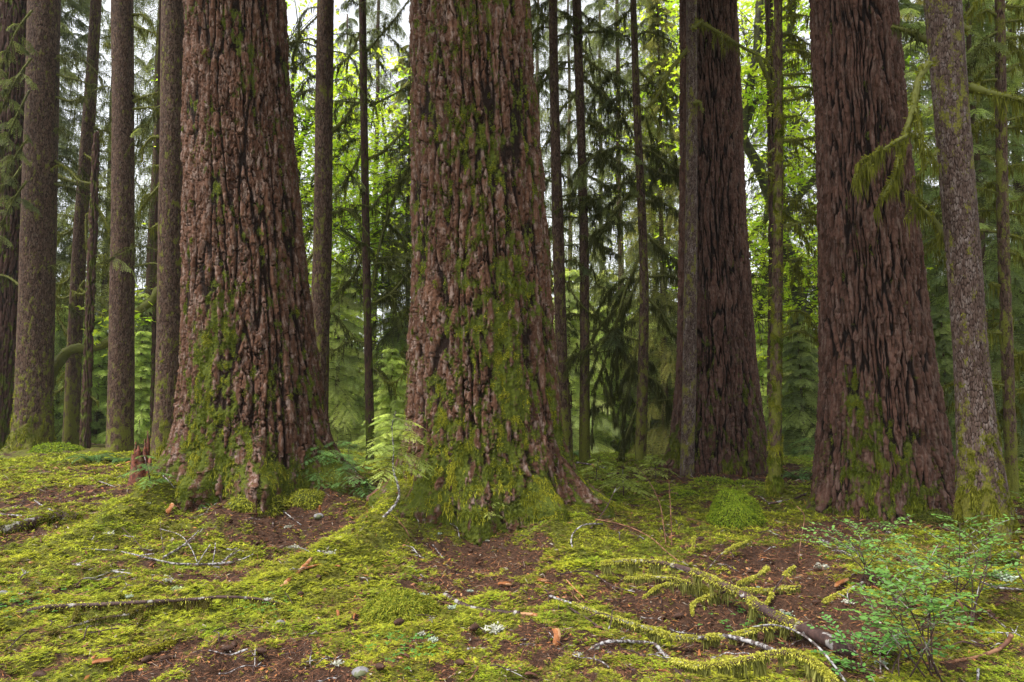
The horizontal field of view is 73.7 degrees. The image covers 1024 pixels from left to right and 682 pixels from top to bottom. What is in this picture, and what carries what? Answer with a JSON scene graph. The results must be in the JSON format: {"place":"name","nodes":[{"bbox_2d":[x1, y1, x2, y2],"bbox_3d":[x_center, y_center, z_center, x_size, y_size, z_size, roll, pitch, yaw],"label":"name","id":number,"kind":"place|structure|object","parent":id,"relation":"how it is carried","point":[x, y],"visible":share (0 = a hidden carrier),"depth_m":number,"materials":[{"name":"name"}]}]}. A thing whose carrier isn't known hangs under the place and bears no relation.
{"place":"outdoors","nodes":[
{"label":"outdoors","id":0,"kind":"place"},
{"bbox_2d":[0,443,1023,681],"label":"forest ground","id":1,"kind":"structure","parent":0,"point":[782,602],"depth_m":5.37,"materials":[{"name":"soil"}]},
{"bbox_2d":[0,0,26,449],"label":"conifer tree","id":2,"kind":"object","parent":1,"relation":"on","point":[13,12],"visible":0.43,"depth_m":18.07,"materials":[{"name":"brown plant"}]},
{"bbox_2d":[0,510,83,535],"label":"mossy log","id":3,"kind":"object","parent":1,"relation":"on","point":[15,526],"visible":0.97,"depth_m":7.45,"materials":[{"name":"green wood"}]},
{"bbox_2d":[25,441,84,453],"bbox_3d":[-10.906,2.640,16.322,1.280,0.478,1.352,0,-4,0],"label":"moss hummock","id":4,"kind":"object","parent":1,"relation":"on","point":[48,447],"visible":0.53,"depth_m":16.11,"materials":[{"name":"green plant"}]},
{"bbox_2d":[0,0,110,451],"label":"conifer tree","id":5,"kind":"object","parent":1,"relation":"on","point":[32,420],"visible":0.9,"depth_m":17.62,"materials":[{"name":"brown plant"}]},
{"bbox_2d":[54,52,92,423],"bbox_3d":[-18.565,-7.215,23.448,7.728,23.761,7.441,-3,-5,37],"label":"conifer tree","id":6,"kind":"object","parent":1,"relation":"on","point":[60,415],"visible":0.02,"depth_m":24.52,"materials":[{"name":"green plant"}]},
{"bbox_2d":[54,303,105,443],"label":"conifer tree","id":7,"kind":"object","parent":1,"relation":"on","point":[59,334],"visible":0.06,"depth_m":25.63,"materials":[{"name":"green plant"}]},
{"bbox_2d":[50,131,110,448],"bbox_3d":[-11.092,-1.182,17.337,1.733,8.520,0.264,0,-4,0],"label":"dead snag","id":8,"kind":"object","parent":1,"relation":"on","point":[92,215],"visible":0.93,"depth_m":17.31,"materials":[{"name":"brown wood"}]},
{"bbox_2d":[57,1,107,334],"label":"conifer tree","id":9,"kind":"object","parent":1,"relation":"on","point":[68,149],"depth_m":39.90,"materials":[{"name":"green plant"}]},
{"bbox_2d":[60,453,125,462],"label":"sword fern","id":10,"kind":"object","parent":1,"relation":"on","point":[95,458],"visible":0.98,"depth_m":14.28,"materials":[{"name":"green plant"}]},
{"bbox_2d":[55,0,145,407],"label":"conifer tree","id":11,"kind":"object","parent":1,"relation":"on","point":[66,20],"visible":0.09,"depth_m":31.45,"materials":[{"name":"green plant"}]},
{"bbox_2d":[54,315,146,443],"bbox_3d":[-15.113,2.389,24.824,4.464,6.724,4.608,0,-4,5],"label":"conifer tree","id":12,"kind":"object","parent":1,"relation":"on","point":[95,424],"visible":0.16,"depth_m":24.66,"materials":[{"name":"green plant"}]},
{"bbox_2d":[53,0,149,445],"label":"conifer tree","id":13,"kind":"object","parent":1,"relation":"on","point":[71,383],"visible":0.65,"depth_m":19.78,"materials":[{"name":"brown plant"}]},
{"bbox_2d":[54,282,156,391],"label":"vine maple","id":14,"kind":"object","parent":1,"relation":"on","point":[62,356],"visible":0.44,"depth_m":18.48,"materials":[{"name":"green plant"}]},
{"bbox_2d":[39,602,171,638],"bbox_3d":[-2.595,1.827,4.411,0.159,0.161,1.032,-3,-5,37],"label":"dead branch","id":15,"kind":"object","parent":1,"relation":"on","point":[130,614],"visible":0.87,"depth_m":4.42,"materials":[{"name":"green wood"}]},
{"bbox_2d":[54,0,159,408],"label":"conifer tree","id":16,"kind":"object","parent":1,"relation":"on","point":[149,216],"visible":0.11,"depth_m":28.26,"materials":[{"name":"green plant"}]},
{"bbox_2d":[56,0,158,390],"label":"conifer tree","id":17,"kind":"object","parent":1,"relation":"on","point":[103,107],"visible":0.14,"depth_m":33.61,"materials":[{"name":"green plant"}]},
{"bbox_2d":[68,0,159,452],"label":"conifer tree","id":18,"kind":"object","parent":1,"relation":"on","point":[120,391],"visible":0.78,"depth_m":16.63,"materials":[{"name":"brown plant"}]},
{"bbox_2d":[91,293,152,436],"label":"conifer tree","id":19,"kind":"object","parent":1,"relation":"on","point":[140,295],"visible":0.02,"depth_m":26.89,"materials":[{"name":"green plant"}]},
{"bbox_2d":[93,330,151,443],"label":"conifer tree","id":20,"kind":"object","parent":1,"relation":"on","point":[140,429],"visible":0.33,"depth_m":23.72,"materials":[{"name":"green plant"}]},
{"bbox_2d":[95,10,157,329],"bbox_3d":[-18.075,-9.182,36.500,10.335,33.605,9.783,1,-4,-9],"label":"conifer tree","id":21,"kind":"object","parent":1,"relation":"on","point":[146,191],"depth_m":35.60,"materials":[{"name":"green plant"}]},
{"bbox_2d":[127,431,151,485],"bbox_3d":[-5.499,1.777,10.126,0.334,0.883,0.306,2,-5,-23],"label":"broken stump","id":22,"kind":"object","parent":1,"relation":"on","point":[135,476],"visible":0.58,"depth_m":10.03,"materials":[{"name":"red wood"}]},
{"bbox_2d":[95,0,184,461],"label":"conifer tree","id":23,"kind":"object","parent":1,"relation":"on","point":[168,191],"visible":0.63,"depth_m":15.24,"materials":[{"name":"brown plant"}]},
{"bbox_2d":[107,639,178,670],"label":"mossy branch","id":24,"kind":"object","parent":1,"relation":"on","point":[123,659],"visible":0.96,"depth_m":3.84,"materials":[{"name":"green plant"}]},
{"bbox_2d":[120,452,175,488],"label":"hemlock seedling","id":25,"kind":"object","parent":1,"relation":"on","point":[147,468],"visible":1,"depth_m":8.08,"materials":[{"name":"green plant"}]},
{"bbox_2d":[16,595,287,614],"bbox_3d":[-2.458,1.871,4.687,1.781,0.250,0.164,0,-4,-6],"label":"dead branch","id":26,"kind":"object","parent":1,"relation":"on","point":[186,603],"visible":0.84,"depth_m":4.67,"materials":[{"name":"green plant"}]},
{"bbox_2d":[149,0,160,442],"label":"conifer tree","id":27,"kind":"object","parent":1,"relation":"on","point":[153,349],"visible":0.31,"depth_m":19.62,"materials":[{"name":"brown plant"}]},
{"bbox_2d":[83,543,252,565],"bbox_3d":[-3.280,2.001,6.350,1.583,0.218,0.442,0,-4,-6],"label":"fallen twig","id":28,"kind":"object","parent":1,"relation":"on","point":[205,564],"visible":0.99,"depth_m":6.35,"materials":[{"name":"grey wood"}]},
{"bbox_2d":[134,0,370,517],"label":"old fir","id":29,"kind":"object","parent":1,"relation":"on","point":[251,423],"visible":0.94,"depth_m":8.83,"materials":[{"name":"brown plant"}]},
{"bbox_2d":[223,491,290,518],"bbox_3d":[-3.077,1.946,8.270,0.835,0.378,0.822,0,-4,0],"label":"moss hummock","id":30,"kind":"object","parent":1,"relation":"on","point":[243,504],"visible":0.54,"depth_m":8.01,"materials":[{"name":"green plant"}]},
{"bbox_2d":[142,0,411,330],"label":"vine maple","id":31,"kind":"object","parent":1,"relation":"on","point":[306,188],"visible":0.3,"depth_m":25.35,"materials":[{"name":"green plant"}]},
{"bbox_2d":[287,488,325,509],"bbox_3d":[-2.550,1.975,8.512,0.643,0.300,0.595,0,-4,0],"label":"moss hummock","id":32,"kind":"object","parent":1,"relation":"on","point":[306,498],"visible":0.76,"depth_m":8.34,"materials":[{"name":"green plant"}]},
{"bbox_2d":[287,0,398,413],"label":"conifer tree","id":33,"kind":"object","parent":1,"relation":"on","point":[321,227],"visible":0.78,"depth_m":14.92,"materials":[{"name":"green plant"}]},
{"bbox_2d":[308,14,389,382],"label":"conifer tree","id":34,"kind":"object","parent":1,"relation":"on","point":[346,26],"visible":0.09,"depth_m":43.49,"materials":[{"name":"green plant"}]},
{"bbox_2d":[330,300,375,439],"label":"conifer tree","id":35,"kind":"object","parent":1,"relation":"on","point":[361,327],"visible":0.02,"depth_m":35.02,"materials":[{"name":"green plant"}]},
{"bbox_2d":[301,0,411,460],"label":"conifer tree","id":36,"kind":"object","parent":1,"relation":"on","point":[391,298],"visible":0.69,"depth_m":15.62,"materials":[{"name":"green plant"}]},
{"bbox_2d":[301,46,412,380],"bbox_3d":[-5.470,-2.869,28.284,13.337,18.707,6.359,0,-4,0],"label":"vine maple","id":37,"kind":"object","parent":1,"relation":"on","point":[393,171],"visible":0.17,"depth_m":28.08,"materials":[{"name":"green plant"}]},
{"bbox_2d":[328,260,386,452],"bbox_3d":[-6.420,1.179,24.892,5.055,8.364,5.654,4,-6,-45],"label":"conifer tree","id":38,"kind":"object","parent":1,"relation":"on","point":[338,392],"visible":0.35,"depth_m":24.62,"materials":[{"name":"green plant"}]},
{"bbox_2d":[309,0,411,385],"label":"conifer tree","id":39,"kind":"object","parent":1,"relation":"on","point":[378,12],"visible":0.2,"depth_m":38.17,"materials":[{"name":"green plant"}]},
{"bbox_2d":[352,348,406,455],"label":"conifer tree","id":40,"kind":"object","parent":1,"relation":"on","point":[392,362],"visible":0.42,"depth_m":19.25,"materials":[{"name":"green plant"}]},
{"bbox_2d":[351,313,408,455],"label":"conifer tree","id":41,"kind":"object","parent":1,"relation":"on","point":[397,348],"visible":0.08,"depth_m":26.62,"materials":[{"name":"green plant"}]},
{"bbox_2d":[354,44,411,451],"bbox_3d":[-4.165,-2.512,27.466,5.272,19.367,5.637,-1,-4,18],"label":"conifer tree","id":42,"kind":"object","parent":1,"relation":"on","point":[406,149],"visible":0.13,"depth_m":27.02,"materials":[{"name":"green plant"}]},
{"bbox_2d":[356,587,440,625],"bbox_3d":[-0.767,1.854,4.650,0.615,0.340,0.610,0,-4,0],"label":"moss hummock","id":43,"kind":"object","parent":1,"relation":"on","point":[388,607],"visible":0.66,"depth_m":4.53,"materials":[{"name":"green plant"}]},
{"bbox_2d":[360,411,437,516],"bbox_3d":[-1.244,1.265,7.005,0.783,1.082,0.955,3,-5,-34],"label":"hemlock seedling","id":44,"kind":"object","parent":1,"relation":"on","point":[392,430],"visible":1,"depth_m":6.95,"materials":[{"name":"green plant"}]},
{"bbox_2d":[365,630,448,668],"bbox_3d":[-0.570,1.739,3.880,0.458,0.077,0.541,3,-5,-36],"label":"ground herb","id":45,"kind":"object","parent":1,"relation":"on","point":[414,637],"visible":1,"depth_m":3.88,"materials":[{"name":"green plant"}]},
{"bbox_2d":[442,592,519,614],"bbox_3d":[-0.282,1.911,4.939,0.744,0.062,0.188,-3,-5,38],"label":"fallen stick","id":46,"kind":"object","parent":1,"relation":"on","point":[455,601],"visible":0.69,"depth_m":4.83,"materials":[{"name":"grey wood"}]},
{"bbox_2d":[365,0,615,546],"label":"old fir","id":47,"kind":"object","parent":1,"relation":"on","point":[482,404],"visible":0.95,"depth_m":7.67,"materials":[{"name":"brown plant"}]},
{"bbox_2d":[0,448,1023,681],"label":"ground moss","id":48,"kind":"object","parent":1,"relation":"on","point":[238,585],"visible":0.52,"depth_m":5.28,"materials":[{"name":"green plant"}]},
{"bbox_2d":[530,0,592,348],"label":"conifer tree","id":49,"kind":"object","parent":1,"relation":"on","point":[537,62],"visible":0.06,"depth_m":41.27,"materials":[{"name":"green plant"}]},
{"bbox_2d":[539,0,616,391],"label":"conifer tree","id":50,"kind":"object","parent":1,"relation":"on","point":[567,46],"visible":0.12,"depth_m":36.94,"materials":[{"name":"green plant"}]},
{"bbox_2d":[531,0,637,461],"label":"conifer tree","id":51,"kind":"object","parent":1,"relation":"on","point":[556,228],"visible":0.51,"depth_m":14.75,"materials":[{"name":"green plant"}]},
{"bbox_2d":[552,268,619,453],"bbox_3d":[1.945,1.649,23.990,5.794,8.573,5.181,2,-5,-24],"label":"conifer tree","id":52,"kind":"object","parent":1,"relation":"on","point":[571,302],"visible":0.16,"depth_m":23.68,"materials":[{"name":"green plant"}]},
{"bbox_2d":[531,0,664,461],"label":"conifer tree","id":53,"kind":"object","parent":1,"relation":"on","point":[580,53],"visible":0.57,"depth_m":14.99,"materials":[{"name":"green plant"}]},
{"bbox_2d":[551,0,657,332],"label":"conifer tree","id":54,"kind":"object","parent":1,"relation":"on","point":[589,7],"visible":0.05,"depth_m":43.36,"materials":[{"name":"green plant"}]},
{"bbox_2d":[550,0,678,393],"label":"conifer tree","id":55,"kind":"object","parent":1,"relation":"on","point":[598,7],"visible":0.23,"depth_m":30.65,"materials":[{"name":"green plant"}]},
{"bbox_2d":[573,305,656,453],"bbox_3d":[3.935,2.799,25.827,5.778,8.430,5.597,-3,-5,34],"label":"conifer tree","id":56,"kind":"object","parent":1,"relation":"on","point":[606,439],"visible":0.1,"depth_m":25.27,"materials":[{"name":"green plant"}]},
{"bbox_2d":[552,0,679,462],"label":"conifer tree","id":57,"kind":"object","parent":1,"relation":"on","point":[644,375],"visible":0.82,"depth_m":14.43,"materials":[{"name":"green plant"}]},
{"bbox_2d":[598,466,656,497],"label":"hemlock seedling","id":58,"kind":"object","parent":1,"relation":"on","point":[622,480],"visible":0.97,"depth_m":9.69,"materials":[{"name":"green plant"}]},
{"bbox_2d":[590,637,668,656],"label":"fallen twig","id":59,"kind":"object","parent":1,"relation":"on","point":[661,651],"visible":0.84,"depth_m":4.27,"materials":[{"name":"grey wood"}]},
{"bbox_2d":[595,0,679,343],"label":"conifer tree","id":60,"kind":"object","parent":1,"relation":"on","point":[629,57],"visible":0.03,"depth_m":38.97,"materials":[{"name":"green plant"}]},
{"bbox_2d":[602,0,679,454],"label":"conifer tree","id":61,"kind":"object","parent":1,"relation":"on","point":[665,343],"visible":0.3,"depth_m":25.14,"materials":[{"name":"green plant"}]},
{"bbox_2d":[610,323,675,453],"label":"conifer tree","id":62,"kind":"object","parent":1,"relation":"on","point":[659,379],"visible":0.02,"depth_m":26.20,"materials":[{"name":"green plant"}]},
{"bbox_2d":[564,0,744,416],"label":"vine maple","id":63,"kind":"object","parent":1,"relation":"on","point":[672,34],"visible":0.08,"depth_m":30.79,"materials":[{"name":"green plant"}]},
{"bbox_2d":[636,454,677,482],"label":"hemlock seedling","id":64,"kind":"object","parent":1,"relation":"on","point":[653,462],"visible":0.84,"depth_m":11.69,"materials":[{"name":"green plant"}]},
{"bbox_2d":[549,595,775,650],"bbox_3d":[0.971,1.975,4.641,1.716,0.261,0.417,-3,-5,32],"label":"mossy branch","id":65,"kind":"object","parent":1,"relation":"on","point":[655,634],"visible":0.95,"depth_m":4.51,"materials":[{"name":"green plant"}]},
{"bbox_2d":[623,573,709,598],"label":"mossy branch","id":66,"kind":"object","parent":1,"relation":"on","point":[638,579],"visible":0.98,"depth_m":5.29,"materials":[{"name":"green plant"}]},
{"bbox_2d":[642,580,708,599],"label":"mossy branch","id":67,"kind":"object","parent":1,"relation":"on","point":[665,585],"visible":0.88,"depth_m":5.26,"materials":[{"name":"green plant"}]},
{"bbox_2d":[664,489,704,499],"bbox_3d":[2.424,2.233,9.616,0.640,0.285,0.642,0,-4,0],"label":"moss hummock","id":68,"kind":"object","parent":1,"relation":"on","point":[683,492],"visible":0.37,"depth_m":9.56,"materials":[{"name":"green plant"}]},
{"bbox_2d":[623,0,786,477],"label":"conifer tree","id":69,"kind":"object","parent":1,"relation":"on","point":[688,418],"visible":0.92,"depth_m":12.25,"materials":[{"name":"grey plant"}]},
{"bbox_2d":[689,590,729,616],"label":"mossy branch","id":70,"kind":"object","parent":1,"relation":"on","point":[704,597],"visible":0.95,"depth_m":5.10,"materials":[{"name":"green plant"}]},
{"bbox_2d":[692,475,731,485],"bbox_3d":[3.297,2.344,11.151,0.889,0.302,0.836,0,-4,0],"label":"moss hummock","id":71,"kind":"object","parent":1,"relation":"on","point":[718,480],"visible":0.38,"depth_m":11.03,"materials":[{"name":"green plant"}]},
{"bbox_2d":[658,0,768,476],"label":"old fir","id":72,"kind":"object","parent":1,"relation":"on","point":[730,431],"visible":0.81,"depth_m":12.56,"materials":[{"name":"brown plant"}]},
{"bbox_2d":[599,557,855,658],"bbox_3d":[1.472,1.875,4.880,0.380,0.353,2.151,3,-5,-34],"label":"mossy branch","id":73,"kind":"object","parent":1,"relation":"on","point":[756,606],"visible":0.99,"depth_m":4.88,"materials":[{"name":"green plant"}]},
{"bbox_2d":[706,487,767,529],"bbox_3d":[2.602,2.040,7.952,0.709,0.665,0.718,0,-4,0],"label":"mossy boulder","id":74,"kind":"object","parent":1,"relation":"on","point":[731,508],"visible":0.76,"depth_m":7.80,"materials":[{"name":"green plant"}]},
{"bbox_2d":[673,0,818,361],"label":"vine maple","id":75,"kind":"object","parent":1,"relation":"on","point":[807,104],"visible":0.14,"depth_m":29.40,"materials":[{"name":"green plant"}]},
{"bbox_2d":[666,646,839,681],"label":"mossy branch","id":76,"kind":"object","parent":1,"relation":"on","point":[815,669],"visible":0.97,"depth_m":3.67,"materials":[{"name":"green plant"}]},
{"bbox_2d":[736,565,770,586],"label":"mossy branch","id":77,"kind":"object","parent":1,"relation":"on","point":[748,580],"visible":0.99,"depth_m":5.45,"materials":[{"name":"green plant"}]},
{"bbox_2d":[741,585,800,595],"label":"mossy branch","id":78,"kind":"object","parent":1,"relation":"on","point":[791,589],"visible":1,"depth_m":5.10,"materials":[{"name":"green plant"}]},
{"bbox_2d":[727,622,815,646],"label":"mossy branch","id":79,"kind":"object","parent":1,"relation":"on","point":[752,632],"visible":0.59,"depth_m":4.59,"materials":[{"name":"green plant"}]},
{"bbox_2d":[754,319,800,455],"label":"conifer tree","id":80,"kind":"object","parent":1,"relation":"on","point":[763,378],"visible":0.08,"depth_m":23.67,"materials":[{"name":"green plant"}]},
{"bbox_2d":[764,565,795,605],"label":"mossy branch","id":81,"kind":"object","parent":1,"relation":"on","point":[790,570],"visible":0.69,"depth_m":5.15,"materials":[{"name":"green plant"}]},
{"bbox_2d":[745,0,815,434],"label":"conifer tree","id":82,"kind":"object","parent":1,"relation":"on","point":[769,22],"visible":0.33,"depth_m":19.39,"materials":[{"name":"green plant"}]},
{"bbox_2d":[744,0,818,427],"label":"conifer tree","id":83,"kind":"object","parent":1,"relation":"on","point":[809,195],"visible":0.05,"depth_m":31.37,"materials":[{"name":"green plant"}]},
{"bbox_2d":[761,312,818,456],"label":"conifer tree","id":84,"kind":"object","parent":1,"relation":"on","point":[794,383],"visible":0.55,"depth_m":17.76,"materials":[{"name":"green plant"}]},
{"bbox_2d":[763,0,818,497],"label":"conifer tree","id":85,"kind":"object","parent":1,"relation":"on","point":[774,480],"visible":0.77,"depth_m":9.48,"materials":[{"name":"green plant"}]},
{"bbox_2d":[751,624,846,681],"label":"fallen twig","id":86,"kind":"object","parent":1,"relation":"on","point":[824,654],"visible":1,"depth_m":3.76,"materials":[{"name":"grey wood"}]},
{"bbox_2d":[639,0,978,447],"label":"vine maple","id":87,"kind":"object","parent":1,"relation":"on","point":[750,103],"visible":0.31,"depth_m":20.29,"materials":[{"name":"green plant"}]},
{"bbox_2d":[794,514,913,589],"bbox_3d":[2.508,1.561,5.113,0.857,0.529,0.872,-3,-5,34],"label":"huckleberry shrub","id":88,"kind":"object","parent":1,"relation":"on","point":[862,553],"visible":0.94,"depth_m":5.07,"materials":[{"name":"green plant"}]},
{"bbox_2d":[802,0,955,522],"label":"old fir","id":89,"kind":"object","parent":1,"relation":"on","point":[883,450],"visible":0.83,"depth_m":8.40,"materials":[{"name":"brown plant"}]},
{"bbox_2d":[807,612,960,681],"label":"huckleberry shrub","id":90,"kind":"object","parent":1,"relation":"on","point":[885,638],"visible":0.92,"depth_m":3.79,"materials":[{"name":"green plant"}]},
{"bbox_2d":[794,0,1023,457],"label":"conifer tree","id":91,"kind":"object","parent":1,"relation":"on","point":[916,9],"visible":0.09,"depth_m":22.16,"materials":[{"name":"green plant"}]},
{"bbox_2d":[833,533,996,681],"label":"huckleberry shrub","id":92,"kind":"object","parent":1,"relation":"on","point":[932,601],"visible":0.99,"depth_m":3.52,"materials":[{"name":"green plant"}]},
{"bbox_2d":[909,507,954,526],"bbox_3d":[4.743,2.027,7.622,0.557,0.336,0.565,1,-4,-18],"label":"moss hummock","id":93,"kind":"object","parent":1,"relation":"on","point":[927,515],"visible":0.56,"depth_m":7.56,"materials":[{"name":"green plant"}]},
{"bbox_2d":[850,0,1023,545],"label":"conifer tree","id":94,"kind":"object","parent":1,"relation":"on","point":[982,480],"visible":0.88,"depth_m":6.98,"materials":[{"name":"grey plant"}]},
{"bbox_2d":[887,514,1023,629],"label":"huckleberry shrub","id":95,"kind":"object","parent":1,"relation":"on","point":[959,560],"visible":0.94,"depth_m":4.41,"materials":[{"name":"green plant"}]},
{"bbox_2d":[899,0,1022,439],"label":"conifer tree","id":96,"kind":"object","parent":1,"relation":"on","point":[921,19],"visible":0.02,"depth_m":26.91,"materials":[{"name":"green plant"}]},
{"bbox_2d":[931,310,1004,461],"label":"conifer tree","id":97,"kind":"object","parent":1,"relation":"on","point":[944,342],"visible":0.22,"depth_m":15.84,"materials":[{"name":"green plant"}]},
{"bbox_2d":[914,0,1023,457],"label":"conifer tree","id":98,"kind":"object","parent":1,"relation":"on","point":[981,173],"visible":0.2,"depth_m":19.16,"materials":[{"name":"green plant"}]},
{"bbox_2d":[921,0,1023,457],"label":"conifer tree","id":99,"kind":"object","parent":1,"relation":"on","point":[1015,185],"visible":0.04,"depth_m":23.45,"materials":[{"name":"green plant"}]},
{"bbox_2d":[923,0,1023,496],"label":"conifer tree","id":100,"kind":"object","parent":1,"relation":"on","point":[1011,361],"visible":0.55,"depth_m":9.77,"materials":[{"name":"green plant"}]},
{"bbox_2d":[933,545,1023,563],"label":"mossy branch","id":101,"kind":"object","parent":1,"relation":"on","point":[1016,554],"visible":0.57,"depth_m":5.37,"materials":[{"name":"green plant"}]},
{"bbox_2d":[947,633,1013,662],"bbox_3d":[2.647,1.747,3.868,0.477,0.145,0.041,1,-4,-13],"label":"fallen stick","id":102,"kind":"object","parent":1,"relation":"on","point":[1008,640],"visible":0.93,"depth_m":3.89,"materials":[{"name":"brown wood"}]},
{"bbox_2d":[982,0,1023,436],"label":"conifer tree","id":103,"kind":"object","parent":1,"relation":"on","point":[1012,89],"visible":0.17,"depth_m":21.49,"materials":[{"name":"green plant"}]},
{"bbox_2d":[56,0,1023,354],"label":"sky","id":104,"kind":"structure","parent":0,"point":[291,13],"materials":[{"name":"white"}]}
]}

